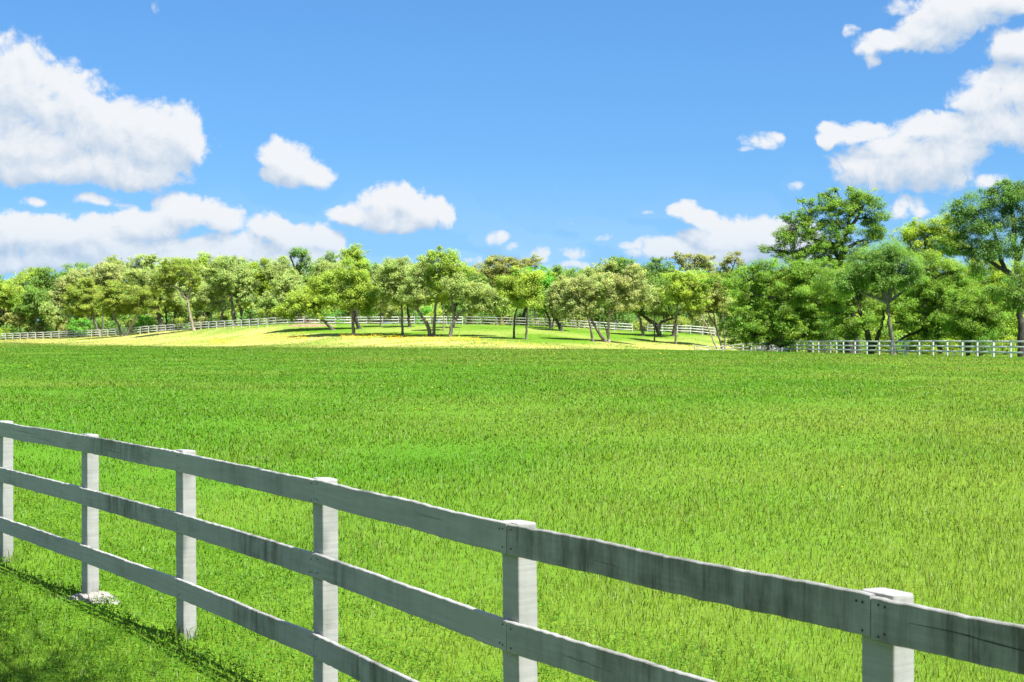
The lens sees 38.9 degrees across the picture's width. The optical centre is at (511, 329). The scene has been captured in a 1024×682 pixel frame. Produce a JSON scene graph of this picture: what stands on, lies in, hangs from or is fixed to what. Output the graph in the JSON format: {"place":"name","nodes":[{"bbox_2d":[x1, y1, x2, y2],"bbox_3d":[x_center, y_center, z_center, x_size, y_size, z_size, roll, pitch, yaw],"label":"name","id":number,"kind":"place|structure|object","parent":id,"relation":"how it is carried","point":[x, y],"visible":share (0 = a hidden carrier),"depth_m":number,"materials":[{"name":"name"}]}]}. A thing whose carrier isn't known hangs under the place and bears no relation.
{"place":"outdoors","nodes":[
{"label":"outdoors","id":0,"kind":"place"},
{"bbox_2d":[1,544,358,681],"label":"post foot grass","id":1,"kind":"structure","parent":0,"point":[175,630],"depth_m":10.16,"materials":[{"name":"green plant"}]},
{"bbox_2d":[0,323,1023,681],"bbox_3d":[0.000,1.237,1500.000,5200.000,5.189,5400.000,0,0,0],"label":"ground","id":2,"kind":"structure","parent":0,"point":[574,339],"depth_m":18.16,"materials":[{"name":"green plant"}]},
{"bbox_2d":[0,277,27,337],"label":"elm tree","id":3,"kind":"object","parent":2,"relation":"on","point":[11,293],"visible":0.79,"depth_m":304.05,"materials":[{"name":"green plant"}]},
{"bbox_2d":[0,305,27,338],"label":"live oak","id":4,"kind":"object","parent":2,"relation":"on","point":[12,318],"visible":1,"depth_m":294.48,"materials":[{"name":"green plant"}]},
{"bbox_2d":[5,266,46,336],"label":"woodland tree","id":5,"kind":"object","parent":2,"relation":"on","point":[25,276],"visible":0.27,"depth_m":337.82,"materials":[{"name":"green plant"}]},
{"bbox_2d":[11,285,51,337],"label":"elm tree","id":6,"kind":"object","parent":2,"relation":"on","point":[31,307],"visible":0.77,"depth_m":293.95,"materials":[{"name":"green plant"}]},
{"bbox_2d":[24,315,52,337],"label":"shrub","id":7,"kind":"object","parent":2,"relation":"on","point":[43,325],"visible":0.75,"depth_m":297.19,"materials":[{"name":"green plant"}]},
{"bbox_2d":[26,264,61,319],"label":"elm tree","id":8,"kind":"object","parent":2,"relation":"on","point":[41,281],"visible":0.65,"depth_m":309.83,"materials":[{"name":"green plant"}]},
{"bbox_2d":[38,300,74,337],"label":"live oak","id":9,"kind":"object","parent":2,"relation":"on","point":[54,313],"visible":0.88,"depth_m":284.14,"materials":[{"name":"green plant"}]},
{"bbox_2d":[44,275,68,336],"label":"live oak","id":10,"kind":"object","parent":2,"relation":"on","point":[55,298],"visible":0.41,"depth_m":296.02,"materials":[{"name":"green plant"}]},
{"bbox_2d":[66,317,92,336],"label":"shrub","id":11,"kind":"object","parent":2,"relation":"on","point":[71,324],"visible":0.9,"depth_m":281.69,"materials":[{"name":"green plant"}]},
{"bbox_2d":[54,262,105,326],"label":"woodland tree","id":12,"kind":"object","parent":2,"relation":"on","point":[80,265],"visible":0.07,"depth_m":316.71,"materials":[{"name":"green plant"}]},
{"bbox_2d":[60,273,103,336],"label":"cedar tree","id":13,"kind":"object","parent":2,"relation":"on","point":[74,297],"visible":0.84,"depth_m":271.20,"materials":[{"name":"plant"}]},
{"bbox_2d":[62,261,129,335],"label":"live oak","id":14,"kind":"object","parent":2,"relation":"on","point":[105,268],"visible":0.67,"depth_m":282.87,"materials":[{"name":"green plant"}]},
{"bbox_2d":[72,300,121,333],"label":"understory tree","id":15,"kind":"object","parent":2,"relation":"on","point":[110,315],"visible":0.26,"depth_m":305.48,"materials":[{"name":"green plant"}]},
{"bbox_2d":[98,320,120,334],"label":"shrub","id":16,"kind":"object","parent":2,"relation":"on","point":[113,324],"visible":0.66,"depth_m":275.58,"materials":[{"name":"green plant"}]},
{"bbox_2d":[91,279,131,336],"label":"cedar tree","id":17,"kind":"object","parent":2,"relation":"on","point":[111,295],"visible":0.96,"depth_m":261.13,"materials":[{"name":"plant"}]},
{"bbox_2d":[96,254,131,290],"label":"woodland tree","id":18,"kind":"object","parent":2,"relation":"on","point":[113,258],"visible":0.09,"depth_m":318.14,"materials":[{"name":"green plant"}]},
{"bbox_2d":[99,284,164,335],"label":"cedar tree","id":19,"kind":"object","parent":2,"relation":"on","point":[143,301],"visible":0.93,"depth_m":261.26,"materials":[{"name":"green plant"}]},
{"bbox_2d":[124,253,162,316],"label":"live oak","id":20,"kind":"object","parent":2,"relation":"on","point":[146,263],"visible":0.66,"depth_m":294.23,"materials":[{"name":"green plant"}]},
{"bbox_2d":[132,314,156,332],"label":"shrub","id":21,"kind":"object","parent":2,"relation":"on","point":[143,320],"visible":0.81,"depth_m":272.27,"materials":[{"name":"green plant"}]},
{"bbox_2d":[122,268,177,331],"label":"live oak","id":22,"kind":"object","parent":2,"relation":"on","point":[142,278],"visible":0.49,"depth_m":267.31,"materials":[{"name":"green plant"}]},
{"bbox_2d":[159,279,186,330],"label":"live oak","id":23,"kind":"object","parent":2,"relation":"on","point":[176,303],"visible":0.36,"depth_m":270.28,"materials":[{"name":"green plant"}]},
{"bbox_2d":[149,257,203,330],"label":"cedar tree","id":24,"kind":"object","parent":2,"relation":"on","point":[166,275],"visible":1,"depth_m":249.12,"materials":[{"name":"green plant"}]},
{"bbox_2d":[167,276,220,328],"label":"live oak","id":25,"kind":"object","parent":2,"relation":"on","point":[193,296],"visible":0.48,"depth_m":271.61,"materials":[{"name":"green plant"}]},
{"bbox_2d":[176,251,211,321],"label":"woodland tree","id":26,"kind":"object","parent":2,"relation":"on","point":[206,254],"visible":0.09,"depth_m":297.43,"materials":[{"name":"green plant"}]},
{"bbox_2d":[180,253,218,327],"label":"live oak","id":27,"kind":"object","parent":2,"relation":"on","point":[202,261],"visible":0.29,"depth_m":274.58,"materials":[{"name":"green plant"}]},
{"bbox_2d":[193,284,218,327],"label":"live oak","id":28,"kind":"object","parent":2,"relation":"on","point":[200,297],"visible":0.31,"depth_m":256.10,"materials":[{"name":"green plant"}]},
{"bbox_2d":[196,254,261,327],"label":"live oak","id":29,"kind":"object","parent":2,"relation":"on","point":[220,284],"visible":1,"depth_m":252.58,"materials":[{"name":"green plant"}]},
{"bbox_2d":[0,316,462,339],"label":"paddock fence","id":30,"kind":"object","parent":2,"relation":"on","point":[208,326],"visible":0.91,"depth_m":244.37,"materials":[{"name":"white wood"}]},
{"bbox_2d":[209,254,257,316],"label":"live oak","id":31,"kind":"object","parent":2,"relation":"on","point":[239,260],"visible":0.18,"depth_m":274.19,"materials":[{"name":"green plant"}]},
{"bbox_2d":[239,307,260,325],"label":"shrub","id":32,"kind":"object","parent":2,"relation":"on","point":[250,311],"visible":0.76,"depth_m":252.66,"materials":[{"name":"green plant"}]},
{"bbox_2d":[247,256,276,324],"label":"elm tree","id":33,"kind":"object","parent":2,"relation":"on","point":[265,285],"visible":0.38,"depth_m":257.94,"materials":[{"name":"green plant"}]},
{"bbox_2d":[258,307,280,322],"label":"shrub","id":34,"kind":"object","parent":2,"relation":"on","point":[262,310],"visible":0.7,"depth_m":242.97,"materials":[{"name":"green plant"}]},
{"bbox_2d":[262,255,292,273],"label":"woodland tree","id":35,"kind":"object","parent":2,"relation":"on","point":[283,260],"visible":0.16,"depth_m":298.21,"materials":[{"name":"green plant"}]},
{"bbox_2d":[251,273,306,322],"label":"live oak","id":36,"kind":"object","parent":2,"relation":"on","point":[284,285],"visible":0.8,"depth_m":244.03,"materials":[{"name":"green plant"}]},
{"bbox_2d":[257,263,303,323],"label":"live oak","id":37,"kind":"object","parent":2,"relation":"on","point":[272,271],"visible":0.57,"depth_m":251.43,"materials":[{"name":"green plant"}]},
{"bbox_2d":[289,245,313,321],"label":"live oak","id":38,"kind":"object","parent":2,"relation":"on","point":[301,254],"visible":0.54,"depth_m":255.37,"materials":[{"name":"green plant"}]},
{"bbox_2d":[270,281,342,329],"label":"mesquite tree","id":39,"kind":"object","parent":2,"relation":"on","point":[304,301],"visible":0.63,"depth_m":221.41,"materials":[{"name":"green plant"}]},
{"bbox_2d":[107,330,537,344],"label":"wildflowers","id":40,"kind":"object","parent":2,"relation":"on","point":[346,336],"visible":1,"depth_m":205.35,"materials":[{"name":"yellow plant"}]},
{"bbox_2d":[300,258,351,289],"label":"woodland tree","id":41,"kind":"object","parent":2,"relation":"on","point":[321,269],"visible":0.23,"depth_m":284.36,"materials":[{"name":"green plant"}]},
{"bbox_2d":[313,250,340,271],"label":"woodland tree","id":42,"kind":"object","parent":2,"relation":"on","point":[331,257],"visible":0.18,"depth_m":292.06,"materials":[{"name":"green plant"}]},
{"bbox_2d":[303,257,380,335],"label":"live oak","id":43,"kind":"object","parent":2,"relation":"on","point":[361,295],"visible":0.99,"depth_m":210.84,"materials":[{"name":"green plant"}]},
{"bbox_2d":[337,243,372,323],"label":"live oak","id":44,"kind":"object","parent":2,"relation":"on","point":[354,252],"visible":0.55,"depth_m":235.56,"materials":[{"name":"green plant"}]},
{"bbox_2d":[0,303,740,337],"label":"undergrowth","id":45,"kind":"object","parent":2,"relation":"on","point":[129,321],"visible":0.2,"depth_m":265.79,"materials":[{"name":"green plant"}]},
{"bbox_2d":[371,295,394,326],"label":"live oak","id":46,"kind":"object","parent":2,"relation":"on","point":[388,315],"visible":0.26,"depth_m":225.99,"materials":[{"name":"green plant"}]},
{"bbox_2d":[371,255,423,334],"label":"live oak","id":47,"kind":"object","parent":2,"relation":"on","point":[393,274],"visible":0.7,"depth_m":208.35,"materials":[{"name":"green plant"}]},
{"bbox_2d":[0,475,810,681],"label":"clover","id":48,"kind":"object","parent":2,"relation":"on","point":[229,575],"visible":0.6,"depth_m":10.29,"materials":[{"name":"green plant"}]},
{"bbox_2d":[397,256,435,335],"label":"live oak","id":49,"kind":"object","parent":2,"relation":"on","point":[415,288],"visible":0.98,"depth_m":203.38,"materials":[{"name":"green plant"}]},
{"bbox_2d":[413,305,437,323],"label":"shrub","id":50,"kind":"object","parent":2,"relation":"on","point":[424,311],"visible":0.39,"depth_m":243.41,"materials":[{"name":"green plant"}]},
{"bbox_2d":[422,245,476,335],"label":"live oak","id":51,"kind":"object","parent":2,"relation":"on","point":[444,261],"visible":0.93,"depth_m":203.24,"materials":[{"name":"green plant"}]},
{"bbox_2d":[441,297,468,327],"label":"live oak","id":52,"kind":"object","parent":2,"relation":"on","point":[455,305],"visible":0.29,"depth_m":221.16,"materials":[{"name":"green plant"}]},
{"bbox_2d":[440,271,511,336],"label":"live oak","id":53,"kind":"object","parent":2,"relation":"on","point":[472,293],"visible":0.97,"depth_m":200.91,"materials":[{"name":"green plant"}]},
{"bbox_2d":[460,266,491,323],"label":"elm tree","id":54,"kind":"object","parent":2,"relation":"on","point":[477,277],"visible":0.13,"depth_m":254.99,"materials":[{"name":"green plant"}]},
{"bbox_2d":[462,262,493,323],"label":"woodland tree","id":55,"kind":"object","parent":2,"relation":"on","point":[475,266],"visible":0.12,"depth_m":286.55,"materials":[{"name":"green plant"}]},
{"bbox_2d":[473,309,502,323],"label":"shrub","id":56,"kind":"object","parent":2,"relation":"on","point":[487,319],"visible":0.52,"depth_m":243.21,"materials":[{"name":"green plant"}]},
{"bbox_2d":[0,263,982,336],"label":"distant wood","id":57,"kind":"object","parent":2,"relation":"on","point":[121,316],"visible":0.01,"depth_m":347.52,"materials":[{"name":"green plant"}]},
{"bbox_2d":[474,253,543,324],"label":"live oak","id":58,"kind":"object","parent":2,"relation":"on","point":[500,268],"visible":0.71,"depth_m":259.73,"materials":[{"name":"green plant"}]},
{"bbox_2d":[493,265,529,338],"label":"elm tree","id":59,"kind":"object","parent":2,"relation":"on","point":[508,283],"visible":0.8,"depth_m":195.92,"materials":[{"name":"green plant"}]},
{"bbox_2d":[0,420,1023,681],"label":"board fence","id":60,"kind":"object","parent":2,"relation":"on","point":[894,628],"visible":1,"depth_m":6.95,"materials":[{"name":"white paint"}]},
{"bbox_2d":[465,317,575,326],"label":"paddock fence","id":61,"kind":"object","parent":2,"relation":"on","point":[544,321],"visible":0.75,"depth_m":230.76,"materials":[{"name":"white wood"}]},
{"bbox_2d":[510,270,547,339],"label":"elm tree","id":62,"kind":"object","parent":2,"relation":"on","point":[532,288],"visible":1,"depth_m":194.38,"materials":[{"name":"green plant"}]},
{"bbox_2d":[511,264,556,324],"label":"elm tree","id":63,"kind":"object","parent":2,"relation":"on","point":[548,281],"visible":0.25,"depth_m":240.45,"materials":[{"name":"green plant"}]},
{"bbox_2d":[536,289,553,328],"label":"live oak","id":64,"kind":"object","parent":2,"relation":"on","point":[542,311],"visible":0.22,"depth_m":227.21,"materials":[{"name":"green plant"}]},
{"bbox_2d":[544,275,579,330],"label":"live oak","id":65,"kind":"object","parent":2,"relation":"on","point":[554,291],"visible":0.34,"depth_m":222.24,"materials":[{"name":"green plant"}]},
{"bbox_2d":[552,264,584,321],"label":"elm tree","id":66,"kind":"object","parent":2,"relation":"on","point":[560,271],"visible":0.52,"depth_m":265.77,"materials":[{"name":"green plant"}]},
{"bbox_2d":[554,272,613,341],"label":"live oak","id":67,"kind":"object","parent":2,"relation":"on","point":[575,301],"visible":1,"depth_m":198.06,"materials":[{"name":"green plant"}]},
{"bbox_2d":[579,274,611,341],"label":"live oak","id":68,"kind":"object","parent":2,"relation":"on","point":[591,314],"visible":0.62,"depth_m":199.85,"materials":[{"name":"green plant"}]},
{"bbox_2d":[576,257,617,328],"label":"live oak","id":69,"kind":"object","parent":2,"relation":"on","point":[588,271],"visible":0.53,"depth_m":260.22,"materials":[{"name":"green plant"}]},
{"bbox_2d":[579,320,632,331],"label":"paddock fence","id":70,"kind":"object","parent":2,"relation":"on","point":[614,328],"visible":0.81,"depth_m":232.86,"materials":[{"name":"white wood"}]},
{"bbox_2d":[610,311,635,329],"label":"shrub","id":71,"kind":"object","parent":2,"relation":"on","point":[627,319],"visible":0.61,"depth_m":246.68,"materials":[{"name":"green plant"}]},
{"bbox_2d":[592,263,656,341],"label":"live oak","id":72,"kind":"object","parent":2,"relation":"on","point":[623,290],"visible":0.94,"depth_m":200.30,"materials":[{"name":"green plant"}]},
{"bbox_2d":[609,255,650,283],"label":"elm tree","id":73,"kind":"object","parent":2,"relation":"on","point":[621,264],"visible":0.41,"depth_m":262.27,"materials":[{"name":"green plant"}]},
{"bbox_2d":[621,280,653,335],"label":"live oak","id":74,"kind":"object","parent":2,"relation":"on","point":[641,326],"visible":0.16,"depth_m":224.05,"materials":[{"name":"green plant"}]},
{"bbox_2d":[644,284,669,340],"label":"live oak","id":75,"kind":"object","parent":2,"relation":"on","point":[655,307],"visible":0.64,"depth_m":213.60,"materials":[{"name":"green plant"}]},
{"bbox_2d":[635,273,684,336],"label":"live oak","id":76,"kind":"object","parent":2,"relation":"on","point":[668,310],"visible":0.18,"depth_m":224.07,"materials":[{"name":"green plant"}]},
{"bbox_2d":[641,256,681,319],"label":"live oak","id":77,"kind":"object","parent":2,"relation":"on","point":[653,264],"visible":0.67,"depth_m":267.63,"materials":[{"name":"green plant"}]},
{"bbox_2d":[665,315,695,332],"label":"shrub","id":78,"kind":"object","parent":2,"relation":"on","point":[680,322],"visible":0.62,"depth_m":246.42,"materials":[{"name":"green plant"}]},
{"bbox_2d":[647,325,714,334],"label":"paddock fence","id":79,"kind":"object","parent":2,"relation":"on","point":[690,331],"visible":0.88,"depth_m":235.09,"materials":[{"name":"white wood"}]},
{"bbox_2d":[657,267,713,343],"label":"elm tree","id":80,"kind":"object","parent":2,"relation":"on","point":[680,291],"visible":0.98,"depth_m":209.88,"materials":[{"name":"green plant"}]},
{"bbox_2d":[669,250,716,325],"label":"live oak","id":81,"kind":"object","parent":2,"relation":"on","point":[681,261],"visible":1,"depth_m":274.46,"materials":[{"name":"green plant"}]},
{"bbox_2d":[682,289,717,348],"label":"elm tree","id":82,"kind":"object","parent":2,"relation":"on","point":[698,313],"visible":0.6,"depth_m":211.91,"materials":[{"name":"green plant"}]},
{"bbox_2d":[671,268,733,333],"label":"elm tree","id":83,"kind":"object","parent":2,"relation":"on","point":[698,273],"visible":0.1,"depth_m":258.72,"materials":[{"name":"green plant"}]},
{"bbox_2d":[693,313,718,334],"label":"shrub","id":84,"kind":"object","parent":2,"relation":"on","point":[697,320],"visible":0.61,"depth_m":246.90,"materials":[{"name":"green plant"}]},
{"bbox_2d":[685,300,730,324],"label":"understory tree","id":85,"kind":"object","parent":2,"relation":"on","point":[717,310],"visible":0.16,"depth_m":264.85,"materials":[{"name":"green plant"}]},
{"bbox_2d":[702,278,726,348],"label":"elm tree","id":86,"kind":"object","parent":2,"relation":"on","point":[716,300],"visible":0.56,"depth_m":213.88,"materials":[{"name":"green plant"}]},
{"bbox_2d":[711,282,733,348],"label":"elm tree","id":87,"kind":"object","parent":2,"relation":"on","point":[721,297],"visible":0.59,"depth_m":212.81,"materials":[{"name":"green plant"}]},
{"bbox_2d":[715,251,744,332],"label":"live oak","id":88,"kind":"object","parent":2,"relation":"on","point":[729,259],"visible":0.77,"depth_m":280.78,"materials":[{"name":"green plant"}]},
{"bbox_2d":[722,261,768,303],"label":"woodland tree","id":89,"kind":"object","parent":2,"relation":"on","point":[742,276],"visible":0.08,"depth_m":289.40,"materials":[{"name":"green plant"}]},
{"bbox_2d":[701,257,858,352],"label":"pecan tree","id":90,"kind":"object","parent":2,"relation":"on","point":[748,323],"visible":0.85,"depth_m":165.42,"materials":[{"name":"green plant"}]},
{"bbox_2d":[757,185,892,353],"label":"pecan tree","id":91,"kind":"object","parent":2,"relation":"on","point":[822,245],"visible":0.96,"depth_m":175.53,"materials":[{"name":"green plant"}]},
{"bbox_2d":[808,261,892,353],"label":"pecan tree","id":92,"kind":"object","parent":2,"relation":"on","point":[851,330],"visible":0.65,"depth_m":157.63,"materials":[{"name":"green plant"}]},
{"bbox_2d":[694,340,1023,357],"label":"paddock fence","id":93,"kind":"object","parent":2,"relation":"on","point":[993,347],"visible":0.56,"depth_m":131.80,"materials":[{"name":"white wood"}]},
{"bbox_2d":[835,259,905,314],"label":"woodland tree","id":94,"kind":"object","parent":2,"relation":"on","point":[874,292],"visible":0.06,"depth_m":261.27,"materials":[{"name":"green plant"}]},
{"bbox_2d":[733,306,1023,353],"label":"creek undergrowth","id":95,"kind":"object","parent":2,"relation":"on","point":[1012,322],"visible":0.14,"depth_m":217.68,"materials":[{"name":"green plant"}]},
{"bbox_2d":[829,237,929,354],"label":"mesquite tree","id":96,"kind":"object","parent":2,"relation":"on","point":[881,261],"visible":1,"depth_m":147.49,"materials":[{"name":"green plant"}]},
{"bbox_2d":[888,210,975,353],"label":"elm tree","id":97,"kind":"object","parent":2,"relation":"on","point":[922,235],"visible":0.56,"depth_m":205.41,"materials":[{"name":"green plant"}]},
{"bbox_2d":[881,247,989,354],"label":"pecan tree","id":98,"kind":"object","parent":2,"relation":"on","point":[948,275],"visible":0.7,"depth_m":155.50,"materials":[{"name":"green plant"}]},
{"bbox_2d":[907,253,975,311],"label":"woodland tree","id":99,"kind":"object","parent":2,"relation":"on","point":[936,269],"visible":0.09,"depth_m":252.84,"materials":[{"name":"green plant"}]},
{"bbox_2d":[939,283,1011,355],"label":"pecan tree","id":100,"kind":"object","parent":2,"relation":"on","point":[987,317],"visible":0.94,"depth_m":149.44,"materials":[{"name":"green plant"}]},
{"bbox_2d":[932,177,1023,356],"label":"live oak","id":101,"kind":"object","parent":2,"relation":"on","point":[1013,197],"visible":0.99,"depth_m":127.62,"materials":[{"name":"green plant"}]},
{"bbox_2d":[963,335,1000,355],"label":"shrub","id":102,"kind":"object","parent":2,"relation":"on","point":[984,349],"visible":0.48,"depth_m":159.78,"materials":[{"name":"green plant"}]},
{"bbox_2d":[959,258,1014,310],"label":"woodland tree","id":103,"kind":"object","parent":2,"relation":"on","point":[998,273],"visible":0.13,"depth_m":253.79,"materials":[{"name":"green plant"}]},
{"bbox_2d":[983,259,1023,314],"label":"elm tree","id":104,"kind":"object","parent":2,"relation":"on","point":[1013,295],"visible":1,"depth_m":121.76,"materials":[{"name":"green plant"}]},
{"bbox_2d":[994,335,1016,354],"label":"shrub","id":105,"kind":"object","parent":2,"relation":"on","point":[1009,338],"visible":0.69,"depth_m":179.85,"materials":[{"name":"green plant"}]},
{"bbox_2d":[0,0,1023,327],"label":"sky","id":106,"kind":"structure","parent":0,"point":[568,133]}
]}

